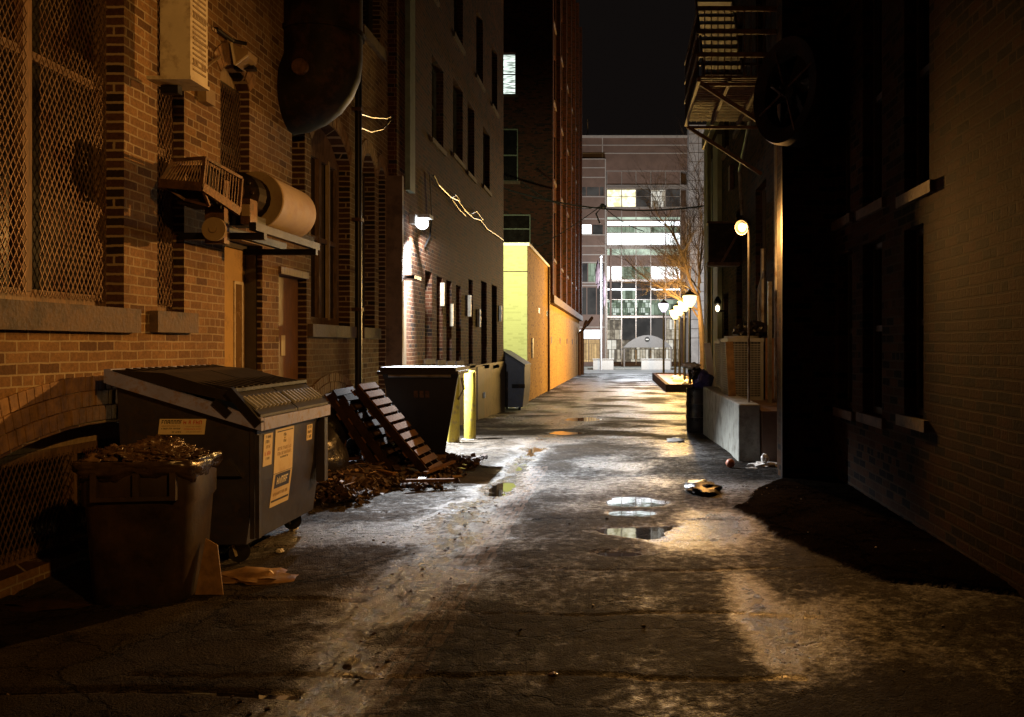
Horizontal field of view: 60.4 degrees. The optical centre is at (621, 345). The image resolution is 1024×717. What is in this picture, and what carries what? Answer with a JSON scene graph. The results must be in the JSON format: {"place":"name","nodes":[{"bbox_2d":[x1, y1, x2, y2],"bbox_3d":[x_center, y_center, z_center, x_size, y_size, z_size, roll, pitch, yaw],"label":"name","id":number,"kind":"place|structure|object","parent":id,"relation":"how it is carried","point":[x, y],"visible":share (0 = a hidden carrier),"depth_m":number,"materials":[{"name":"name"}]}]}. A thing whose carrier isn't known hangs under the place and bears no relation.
{"place":"outdoors","nodes":[
{"label":"outdoors","id":0,"kind":"place"},
{"bbox_2d":[0,373,1023,716],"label":"alley ground","id":1,"kind":"structure","parent":0,"point":[806,573],"depth_m":5.25,"materials":[{"name":"asphalt"}]},
{"bbox_2d":[71,449,222,605],"bbox_3d":[-3.030,1.151,5.604,0.751,0.897,0.731,0,0,-7],"label":"trash can","id":2,"kind":"object","parent":1,"relation":"on","point":[148,526],"visible":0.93,"depth_m":5.33,"materials":[{"name":"plastic"}]},
{"bbox_2d":[95,434,209,461],"bbox_3d":[-3.040,0.718,5.621,0.686,0.273,0.679,0,0,-26],"label":"rubbish","id":3,"kind":"object","parent":2,"relation":"in","point":[157,447],"visible":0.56,"depth_m":5.47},
{"bbox_2d":[0,0,388,597],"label":"brick building","id":4,"kind":"structure","parent":1,"relation":"on","point":[103,266],"depth_m":6.92,"materials":[{"name":"brown brick"}]},
{"bbox_2d":[0,375,119,569],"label":"window","id":5,"kind":"structure","parent":4,"relation":"in","point":[42,512],"depth_m":6.11,"materials":[{"name":"brown metal"}]},
{"bbox_2d":[0,0,140,332],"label":"window","id":6,"kind":"structure","parent":4,"relation":"in","point":[53,277],"depth_m":6.18,"materials":[{"name":"brown metal"}]},
{"bbox_2d":[150,0,198,332],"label":"window","id":7,"kind":"structure","parent":4,"relation":"in","point":[163,320],"depth_m":7.62,"materials":[{"name":"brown wood"}]},
{"bbox_2d":[146,0,216,94],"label":"wall unit","id":8,"kind":"structure","parent":4,"relation":"attached to","point":[184,26],"depth_m":6.90,"materials":[{"name":"beige metal"}]},
{"bbox_2d":[198,56,220,106],"bbox_3d":[-3.860,-2.523,8.204,0.080,0.548,0.396,0,0,0],"label":"junction box","id":9,"kind":"object","parent":4,"relation":"attached to","point":[206,98],"visible":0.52,"depth_m":8.08,"materials":[{"name":"beige metal"}]},
{"bbox_2d":[213,43,255,173],"bbox_3d":[-3.983,-2.186,8.790,0.194,1.672,0.971,0,0,0],"label":"window","id":10,"kind":"structure","parent":4,"relation":"in","point":[229,96],"depth_m":8.88,"materials":[{"name":"paint"}]},
{"bbox_2d":[212,27,257,71],"bbox_3d":[-3.792,-2.903,8.555,0.216,0.275,0.550,0,0,0],"label":"flood light","id":11,"kind":"object","parent":4,"relation":"attached to","point":[244,60],"visible":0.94,"depth_m":8.61,"materials":[{"name":"beige metal"}]},
{"bbox_2d":[225,247,244,367],"bbox_3d":[-4.093,0.250,9.010,0.055,2.540,0.820,0,0,0],"label":"door","id":12,"kind":"structure","parent":4,"relation":"in","point":[234,258],"depth_m":9.16,"materials":[{"name":"brown paint"}]},
{"bbox_2d":[158,156,319,254],"bbox_3d":[-3.504,-1.238,8.067,0.792,0.733,2.167,0,0,0],"label":"ventilation blower","id":13,"kind":"object","parent":4,"relation":"attached to","point":[263,205],"visible":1,"depth_m":7.67,"materials":[{"name":"metal"}]},
{"bbox_2d":[279,275,297,379],"bbox_3d":[-4.000,0.355,10.340,0.120,2.350,0.840,0,0,0],"label":"door","id":14,"kind":"structure","parent":4,"relation":"in","point":[288,287],"depth_m":10.46,"materials":[{"name":"brown paint"}]},
{"bbox_2d":[277,0,364,134],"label":"exhaust duct","id":15,"kind":"object","parent":4,"relation":"attached to","point":[319,72],"visible":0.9,"depth_m":9.94,"materials":[{"name":"metal"}]},
{"bbox_2d":[307,117,356,337],"bbox_3d":[-3.980,-1.632,11.715,0.300,3.044,1.872,0,0,0],"label":"window","id":16,"kind":"structure","parent":4,"relation":"in","point":[324,167],"depth_m":12.00,"materials":[{"name":"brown wood"}]},
{"bbox_2d":[311,373,353,406],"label":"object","id":17,"kind":"structure","parent":4,"relation":"in","point":[320,386],"depth_m":11.66,"materials":[{"name":"wood"}]},
{"bbox_2d":[351,72,363,388],"bbox_3d":[-3.830,-1.500,12.640,0.140,6.200,0.140,0,0,0],"label":"downpipe","id":18,"kind":"object","parent":4,"relation":"attached to","point":[358,219],"visible":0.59,"depth_m":12.60,"materials":[{"name":"metal"}]},
{"bbox_2d":[362,140,380,338],"bbox_3d":[-3.980,-1.637,13.430,0.300,3.054,1.060,0,0,0],"label":"window","id":19,"kind":"structure","parent":4,"relation":"in","point":[367,147],"depth_m":13.71,"materials":[{"name":"brick"}]},
{"bbox_2d":[363,0,386,61],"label":"window","id":20,"kind":"structure","parent":4,"relation":"in","point":[370,38],"depth_m":13.87,"materials":[{"name":"paint"}]},
{"bbox_2d":[195,538,223,594],"bbox_3d":[-2.640,1.430,5.626,0.180,0.340,0.112,0,0,0],"label":"cardboard piece","id":21,"kind":"object","parent":1,"relation":"on","point":[209,582],"visible":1,"depth_m":5.61,"materials":[{"name":"cardboard"}]},
{"bbox_2d":[104,364,329,561],"bbox_3d":[-3.149,0.881,7.013,1.142,1.431,1.575,0,0,0],"label":"dumpster","id":22,"kind":"object","parent":1,"relation":"on","point":[266,433],"visible":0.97,"depth_m":6.30,"materials":[{"name":"grey metal"}]},
{"bbox_2d":[221,566,298,584],"bbox_3d":[-2.508,1.586,5.972,0.576,0.118,0.366,0,0,0],"label":"cardboard piece","id":23,"kind":"object","parent":1,"relation":"on","point":[248,575],"visible":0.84,"depth_m":5.90,"materials":[{"name":"cardboard"}]},
{"bbox_2d":[328,426,348,472],"bbox_3d":[-3.502,1.282,9.907,0.757,0.722,0.839,0,0,0],"label":"trash bag","id":24,"kind":"object","parent":1,"relation":"on","point":[338,457],"visible":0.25,"depth_m":9.84,"materials":[{"name":"black plastic"}]},
{"bbox_2d":[324,386,384,462],"bbox_3d":[-3.206,1.053,10.838,0.130,1.172,0.911,-32,2,-3],"label":"pallet","id":25,"kind":"object","parent":1,"relation":"on","point":[367,452],"visible":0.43,"depth_m":10.39,"materials":[{"name":"brown wood"}]},
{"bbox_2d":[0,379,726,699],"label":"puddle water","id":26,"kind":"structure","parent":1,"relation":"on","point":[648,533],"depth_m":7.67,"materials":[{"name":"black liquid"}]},
{"bbox_2d":[336,393,412,470],"bbox_3d":[-3.007,1.094,10.813,0.130,1.172,0.911,-36,-1,2],"label":"pallet","id":27,"kind":"object","parent":1,"relation":"on","point":[362,420],"visible":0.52,"depth_m":10.43,"materials":[{"name":"brown wood"}]},
{"bbox_2d":[350,382,442,475],"bbox_3d":[-2.752,1.034,10.754,0.130,1.397,0.636,-40,-1,2],"label":"pallet","id":28,"kind":"object","parent":1,"relation":"on","point":[400,431],"visible":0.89,"depth_m":10.57,"materials":[{"name":"brown wood"}]},
{"bbox_2d":[314,452,487,504],"bbox_3d":[-2.876,1.595,10.561,2.027,0.476,3.781,0,0,0],"label":"rubble","id":29,"kind":"object","parent":1,"relation":"on","point":[359,489],"visible":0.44,"depth_m":9.65,"materials":[{"name":"brown"}]},
{"bbox_2d":[323,407,350,443],"bbox_3d":[-3.606,1.036,10.587,0.660,0.566,0.740,0,0,0],"label":"trash bag","id":30,"kind":"object","parent":29,"relation":"on","point":[338,426],"visible":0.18,"depth_m":10.45,"materials":[{"name":"black plastic"}]},
{"bbox_2d":[346,439,368,456],"bbox_3d":[-3.622,1.236,11.429,0.742,0.683,0.801,0,0,13],"label":"trash bag","id":31,"kind":"object","parent":29,"relation":"on","point":[352,447],"visible":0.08,"depth_m":11.05,"materials":[{"name":"black plastic"}]},
{"bbox_2d":[328,452,479,485],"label":"paper litter","id":32,"kind":"object","parent":29,"relation":"on","point":[350,479],"visible":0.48,"depth_m":10.08,"materials":[{"name":"paper"}]},
{"bbox_2d":[405,478,454,481],"bbox_3d":[-2.131,1.503,9.700,0.535,0.050,0.053,0,0,-22],"label":"timber","id":33,"kind":"object","parent":29,"relation":"on","point":[432,480],"visible":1,"depth_m":9.68,"materials":[{"name":"brown wood"}]},
{"bbox_2d":[377,366,468,452],"bbox_3d":[-2.758,0.950,12.365,1.191,1.300,0.910,0,0,0],"label":"dumpster","id":34,"kind":"object","parent":1,"relation":"on","point":[422,398],"visible":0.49,"depth_m":12.03,"materials":[{"name":"black plastic"}]},
{"bbox_2d":[447,376,459,442],"bbox_3d":[-2.911,1.100,15.100,0.320,1.213,0.320,0,0,0],"label":"bollard","id":35,"kind":"object","parent":1,"relation":"on","point":[454,433],"visible":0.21,"depth_m":15.02,"materials":[{"name":"metal"}]},
{"bbox_2d":[463,370,476,439],"bbox_3d":[-2.739,1.080,15.750,0.320,1.271,0.320,0,0,0],"label":"bollard","id":36,"kind":"object","parent":1,"relation":"on","point":[470,406],"visible":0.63,"depth_m":15.66,"materials":[{"name":"metal"}]},
{"bbox_2d":[6,437,1003,714],"bbox_3d":[-0.672,1.640,9.759,5.853,0.178,13.446,0,0,0],"label":"grit","id":37,"kind":"object","parent":1,"relation":"on","point":[462,561],"visible":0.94,"depth_m":6.33,"materials":[{"name":"gravel"}]},
{"bbox_2d":[504,349,530,409],"bbox_3d":[-4.083,0.973,29.000,1.963,2.274,1.900,0,0,0],"label":"dumpster","id":38,"kind":"object","parent":1,"relation":"on","point":[517,379],"visible":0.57,"depth_m":28.10,"materials":[{"name":"blue metal"}]},
{"bbox_2d":[659,299,668,372],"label":"street lantern","id":39,"kind":"object","parent":1,"relation":"on","point":[663,305],"visible":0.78,"depth_m":61.93,"materials":[{"name":"black paint"}]},
{"bbox_2d":[652,373,692,391],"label":"planter","id":40,"kind":"object","parent":1,"relation":"on","point":[664,382],"visible":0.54,"depth_m":46.01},
{"bbox_2d":[599,116,703,368],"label":"bare tree","id":41,"kind":"object","parent":40,"relation":"on","point":[683,258],"visible":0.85,"depth_m":45.88,"materials":[{"name":"brown plant"}]},
{"bbox_2d":[670,307,677,374],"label":"street lantern","id":42,"kind":"object","parent":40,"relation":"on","point":[673,314],"visible":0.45,"depth_m":55.94,"materials":[{"name":"black paint"}]},
{"bbox_2d":[673,303,682,375],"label":"street lantern","id":43,"kind":"object","parent":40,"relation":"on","point":[678,311],"visible":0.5,"depth_m":51.94,"materials":[{"name":"black paint"}]},
{"bbox_2d":[678,297,687,379],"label":"street lantern","id":44,"kind":"object","parent":40,"relation":"on","point":[683,307],"visible":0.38,"depth_m":47.94,"materials":[{"name":"black paint"}]},
{"bbox_2d":[683,289,696,383],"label":"street lantern","id":45,"kind":"object","parent":40,"relation":"on","point":[689,298],"visible":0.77,"depth_m":44.43,"materials":[{"name":"black paint"}]},
{"bbox_2d":[686,387,702,432],"bbox_3d":[1.620,1.320,17.800,0.604,0.900,0.604,0,0,0],"label":"oil drum","id":46,"kind":"object","parent":1,"relation":"on","point":[694,410],"visible":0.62,"depth_m":17.55,"materials":[{"name":"metal"}]},
{"bbox_2d":[692,369,713,388],"bbox_3d":[1.674,0.722,17.801,0.454,0.482,0.428,0,0,0],"label":"trash bag","id":47,"kind":"object","parent":46,"relation":"in","point":[704,378],"visible":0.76,"depth_m":17.66,"materials":[{"name":"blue plastic"}]},
{"bbox_2d":[684,479,722,495],"bbox_3d":[0.895,1.594,9.548,0.432,0.208,0.659,0,0,0],"label":"rag","id":48,"kind":"object","parent":1,"relation":"on","point":[703,487],"visible":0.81,"depth_m":9.42,"materials":[{"name":"yellow fabric"}]},
{"bbox_2d":[703,386,759,461],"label":"concrete wall","id":49,"kind":"structure","parent":1,"relation":"on","point":[731,424],"depth_m":12.77,"materials":[{"name":"concrete"}]},
{"bbox_2d":[704,343,715,385],"bbox_3d":[1.853,0.571,18.015,0.291,1.258,0.030,0,0,0],"label":"wood board","id":50,"kind":"object","parent":49,"relation":"on","point":[708,358],"visible":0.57,"depth_m":18.00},
{"bbox_2d":[725,341,735,395],"bbox_3d":[1.755,0.412,13.915,0.170,0.955,0.030,0,0,0],"label":"wood board","id":51,"kind":"object","parent":49,"relation":"on","point":[730,369],"visible":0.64,"depth_m":13.90,"materials":[{"name":"wood"}]},
{"bbox_2d":[735,220,749,401],"bbox_3d":[1.777,-0.483,12.234,0.209,2.587,0.332,0,0,45],"label":"street lamp","id":52,"kind":"object","parent":49,"relation":"on","point":[742,227],"visible":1,"depth_m":12.38,"materials":[{"name":"metal"}]},
{"bbox_2d":[750,397,776,461],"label":"loading platform","id":53,"kind":"structure","parent":1,"relation":"on","point":[768,429],"depth_m":11.90,"materials":[{"name":"concrete"}]},
{"bbox_2d":[714,339,720,387],"bbox_3d":[2.265,0.380,17.900,0.600,1.040,1.020,0,0,0],"label":"air conditioner","id":54,"kind":"object","parent":53,"relation":"on","point":[717,343],"visible":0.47,"depth_m":17.96,"materials":[{"name":"grey paint"}]},
{"bbox_2d":[721,336,763,399],"bbox_3d":[2.050,0.370,14.800,0.600,1.060,1.020,0,0,0],"label":"air conditioner","id":55,"kind":"object","parent":53,"relation":"on","point":[740,345],"visible":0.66,"depth_m":14.35,"materials":[{"name":"grey paint"}]},
{"bbox_2d":[732,320,767,337],"bbox_3d":[2.189,-0.266,14.751,0.623,0.348,0.343,0,0,-20],"label":"plant","id":56,"kind":"object","parent":55,"relation":"on","point":[759,329],"visible":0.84,"depth_m":14.67,"materials":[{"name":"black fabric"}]},
{"bbox_2d":[757,249,765,396],"bbox_3d":[2.470,-0.400,15.400,0.118,2.600,0.453,0,0,-11],"label":"standpipe","id":57,"kind":"object","parent":53,"relation":"on","point":[761,302],"visible":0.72,"depth_m":15.26,"materials":[{"name":"metal"}]},
{"bbox_2d":[765,338,773,398],"bbox_3d":[2.460,0.380,14.205,0.200,1.000,0.070,0,0,0],"label":"plywood board","id":58,"kind":"object","parent":53,"relation":"on","point":[766,368],"visible":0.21,"depth_m":14.20,"materials":[{"name":"brown paint"}]},
{"bbox_2d":[768,282,771,402],"bbox_3d":[2.330,-0.050,13.630,0.060,1.900,0.060,0,0,0],"label":"steel post","id":59,"kind":"object","parent":53,"relation":"on","point":[769,342],"visible":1,"depth_m":13.60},
{"bbox_2d":[777,0,1023,598],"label":"brick building","id":60,"kind":"structure","parent":1,"relation":"on","point":[900,285],"depth_m":7.80,"materials":[{"name":"brick"}]},
{"bbox_2d":[753,0,840,147],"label":"exhaust fan","id":61,"kind":"object","parent":60,"relation":"attached to","point":[818,89],"visible":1,"depth_m":9.96,"materials":[{"name":"metal"}]},
{"bbox_2d":[831,24,852,230],"bbox_3d":[2.620,-2.558,9.988,0.220,2.386,0.848,0,0,0],"label":"window","id":62,"kind":"structure","parent":60,"relation":"in","point":[846,219],"depth_m":10.24,"materials":[{"name":"glass"}]},
{"bbox_2d":[833,254,854,420],"bbox_3d":[2.620,-0.115,9.901,0.220,1.882,0.837,0,0,0],"label":"window","id":63,"kind":"structure","parent":60,"relation":"in","point":[839,412],"depth_m":10.15,"materials":[{"name":"glass"}]},
{"bbox_2d":[856,242,885,428],"bbox_3d":[2.620,-0.127,8.840,0.220,1.868,0.920,0,0,0],"label":"window","id":64,"kind":"structure","parent":60,"relation":"in","point":[878,422],"depth_m":9.12,"materials":[{"name":"glass"}]},
{"bbox_2d":[856,0,885,220],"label":"window","id":65,"kind":"structure","parent":60,"relation":"in","point":[879,202],"depth_m":9.12,"materials":[{"name":"paint"}]},
{"bbox_2d":[896,228,928,432],"bbox_3d":[2.620,-0.156,7.583,0.220,1.760,0.740,0,0,0],"label":"window","id":66,"kind":"structure","parent":60,"relation":"in","point":[917,424],"depth_m":7.78,"materials":[{"name":"glass"}]},
{"bbox_2d":[896,0,934,208],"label":"window","id":67,"kind":"structure","parent":60,"relation":"in","point":[925,186],"depth_m":7.78,"materials":[{"name":"paint"}]},
{"bbox_2d":[593,359,613,369],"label":"wall","id":68,"kind":"structure","parent":0,"point":[607,364],"depth_m":90.00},
{"bbox_2d":[504,188,703,210],"bbox_3d":[-0.551,-6.538,37.997,10.995,1.342,0.063,0,0,0],"label":"overhead cable","id":69,"kind":"object","parent":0,"point":[604,208],"visible":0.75,"depth_m":37.98,"materials":[{"name":"rubber"}]},
{"bbox_2d":[584,369,687,373],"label":"street","id":70,"kind":"structure","parent":0,"point":[625,371],"depth_m":83.64,"materials":[{"name":"asphalt"}]},
{"bbox_2d":[595,255,605,369],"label":"flagpole","id":71,"kind":"object","parent":70,"relation":"on","point":[598,274],"visible":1,"depth_m":87.91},
{"bbox_2d":[576,0,706,134],"label":"sky","id":72,"kind":"structure","parent":0,"point":[634,51],"materials":[{"name":"black"}]},
{"bbox_2d":[641,359,669,369],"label":"wall","id":73,"kind":"structure","parent":0,"point":[651,364],"depth_m":90.00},
{"bbox_3d":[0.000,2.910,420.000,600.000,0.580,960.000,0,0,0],"label":"ground","id":74,"kind":"structure","parent":0,"visible":0},
{"bbox_2d":[386,0,504,443],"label":"brick building","id":75,"kind":"structure","parent":74,"relation":"on","point":[446,88],"depth_m":18.88,"materials":[{"name":"brick"}]},
{"bbox_2d":[409,214,432,228],"bbox_3d":[-3.565,-2.195,15.500,0.370,0.250,0.320,0,0,0],"label":"wall lamp","id":76,"kind":"object","parent":75,"relation":"attached to","point":[419,221],"visible":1,"depth_m":15.37,"materials":[{"name":"grey paint"}]},
{"bbox_2d":[430,67,446,156],"bbox_3d":[-3.835,-4.889,17.781,0.270,1.760,1.363,0,0,0],"label":"window","id":77,"kind":"structure","parent":75,"relation":"in","point":[433,140],"depth_m":18.29,"materials":[{"name":"black glass"}]},
{"bbox_2d":[452,88,465,169],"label":"window","id":78,"kind":"structure","parent":75,"relation":"in","point":[457,159],"depth_m":20.48,"materials":[{"name":"black glass"}]},
{"bbox_2d":[453,0,465,55],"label":"window","id":79,"kind":"structure","parent":75,"relation":"in","point":[455,36],"depth_m":20.55,"materials":[{"name":"paint"}]},
{"bbox_2d":[433,175,503,240],"bbox_3d":[-3.700,-3.253,22.228,0.036,0.372,10.134,0,0,0],"label":"wall cable","id":80,"kind":"object","parent":75,"relation":"attached to","point":[458,200],"depth_m":20.09,"materials":[{"name":"metal"}]},
{"bbox_2d":[477,366,485,419],"bbox_3d":[-3.665,1.325,22.850,0.070,1.550,1.100,0,0,0],"label":"door","id":81,"kind":"structure","parent":75,"relation":"in","point":[481,394],"depth_m":22.75,"materials":[{"name":"paint"}]},
{"bbox_2d":[504,243,549,400],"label":"painted building","id":82,"kind":"structure","parent":74,"relation":"on","point":[527,301],"depth_m":34.15,"materials":[{"name":"paint"}]},
{"bbox_2d":[504,0,593,388],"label":"tall brick building","id":83,"kind":"structure","parent":74,"relation":"on","point":[543,98],"depth_m":43.18,"materials":[{"name":"black"}]},
{"bbox_2d":[504,54,517,96],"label":"window","id":84,"kind":"structure","parent":83,"relation":"in","point":[509,59],"depth_m":43.18,"materials":[{"name":"white"}]},
{"bbox_2d":[504,129,519,183],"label":"window","id":85,"kind":"structure","parent":83,"relation":"in","point":[510,135],"depth_m":43.18,"materials":[{"name":"black glass"}]},
{"bbox_2d":[504,214,532,245],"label":"window","id":86,"kind":"structure","parent":83,"relation":"in","point":[516,226],"depth_m":43.18,"materials":[{"name":"black glass"}]},
{"bbox_2d":[579,124,706,366],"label":"office building","id":87,"kind":"structure","parent":74,"relation":"on","point":[632,331],"depth_m":101.00,"materials":[{"name":"grey stone"}]},
{"bbox_2d":[587,287,595,314],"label":"window","id":88,"kind":"structure","parent":87,"relation":"in","point":[591,291],"depth_m":99.98,"materials":[{"name":"black"}]},
{"bbox_2d":[589,340,599,361],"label":"window","id":89,"kind":"structure","parent":87,"relation":"in","point":[594,345],"depth_m":99.98,"materials":[{"name":"yellow"}]},
{"bbox_2d":[607,190,620,206],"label":"window","id":90,"kind":"structure","parent":87,"relation":"in","point":[611,201],"depth_m":101.20,"materials":[{"name":"yellow"}]},
{"bbox_2d":[607,300,620,314],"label":"window","id":91,"kind":"structure","parent":87,"relation":"in","point":[616,304],"depth_m":101.20,"materials":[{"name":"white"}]},
{"bbox_2d":[607,319,620,339],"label":"window","id":92,"kind":"structure","parent":87,"relation":"in","point":[613,325],"depth_m":101.20,"materials":[{"name":"black"}]},
{"bbox_2d":[607,340,620,361],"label":"window","id":93,"kind":"structure","parent":87,"relation":"in","point":[613,346],"depth_m":101.20,"materials":[{"name":"beige"}]},
{"bbox_2d":[622,190,635,206],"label":"window","id":94,"kind":"structure","parent":87,"relation":"in","point":[626,201],"depth_m":101.20,"materials":[{"name":"yellow"}]},
{"bbox_2d":[622,233,635,244],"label":"window","id":95,"kind":"structure","parent":87,"relation":"in","point":[628,240],"depth_m":101.20,"materials":[{"name":"white"}]},
{"bbox_2d":[622,300,635,314],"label":"window","id":96,"kind":"structure","parent":87,"relation":"in","point":[628,306],"depth_m":101.20,"materials":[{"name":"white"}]},
{"bbox_2d":[622,319,635,339],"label":"window","id":97,"kind":"structure","parent":87,"relation":"in","point":[628,325],"depth_m":101.20,"materials":[{"name":"black"}]},
{"bbox_2d":[622,340,635,361],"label":"window","id":98,"kind":"structure","parent":87,"relation":"in","point":[630,352],"depth_m":101.20,"materials":[{"name":"beige"}]},
{"bbox_2d":[636,190,649,206],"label":"window","id":99,"kind":"structure","parent":87,"relation":"in","point":[642,204],"depth_m":101.20,"materials":[{"name":"black"}]},
{"bbox_2d":[636,300,649,314],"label":"window","id":100,"kind":"structure","parent":87,"relation":"in","point":[642,306],"depth_m":101.20,"materials":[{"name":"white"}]},
{"bbox_2d":[636,319,649,337],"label":"window","id":101,"kind":"structure","parent":87,"relation":"in","point":[642,325],"depth_m":101.20,"materials":[{"name":"black"}]},
{"bbox_2d":[636,347,649,361],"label":"window","id":102,"kind":"structure","parent":87,"relation":"in","point":[641,352],"depth_m":101.20,"materials":[{"name":"beige"}]},
{"bbox_2d":[651,319,662,339],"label":"window","id":103,"kind":"structure","parent":87,"relation":"in","point":[656,324],"depth_m":101.20,"materials":[{"name":"black"}]},
{"bbox_2d":[666,340,677,361],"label":"window","id":104,"kind":"structure","parent":87,"relation":"in","point":[671,342],"depth_m":101.20,"materials":[{"name":"beige"}]},
{"bbox_2d":[666,319,678,339],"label":"window","id":105,"kind":"structure","parent":87,"relation":"in","point":[669,322],"depth_m":101.20,"materials":[{"name":"beige"}]},
{"bbox_2d":[702,0,776,375],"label":"brick building","id":106,"kind":"structure","parent":74,"relation":"on","point":[728,286],"depth_m":19.27,"materials":[{"name":"paint"}]},
{"bbox_2d":[711,159,712,359],"bbox_3d":[2.570,-1.866,24.400,0.060,6.732,1.000,0,0,0],"label":"drainpipe","id":107,"kind":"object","parent":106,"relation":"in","point":[712,159],"depth_m":24.35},
{"bbox_2d":[706,221,739,266],"bbox_3d":[2.241,-2.225,19.102,0.722,0.970,0.355,0,0,0],"label":"projecting sign","id":108,"kind":"object","parent":106,"relation":"attached to","point":[722,243],"visible":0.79,"depth_m":19.00,"materials":[{"name":"metal"}]},
{"bbox_2d":[684,0,776,175],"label":"fire escape","id":109,"kind":"object","parent":106,"relation":"attached to","point":[713,96],"visible":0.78,"depth_m":13.92,"materials":[{"name":"metal"}]},
{"bbox_2d":[728,165,733,190],"bbox_3d":[2.545,-3.875,20.150,0.090,0.550,0.300,0,0,0],"label":"junction box","id":110,"kind":"object","parent":106,"relation":"attached to","point":[730,177],"visible":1,"depth_m":20.00,"materials":[{"name":"metal"}]},
{"bbox_2d":[738,121,776,401],"bbox_3d":[2.467,-1.953,15.303,0.165,5.706,5.465,0,0,0],"label":"conduit","id":111,"kind":"object","parent":106,"relation":"attached to","point":[775,241],"visible":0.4,"depth_m":13.98,"materials":[{"name":"metal"}]},
{"bbox_2d":[762,187,766,334],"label":"window","id":112,"kind":"structure","parent":106,"relation":"in","point":[764,190],"depth_m":16.74,"materials":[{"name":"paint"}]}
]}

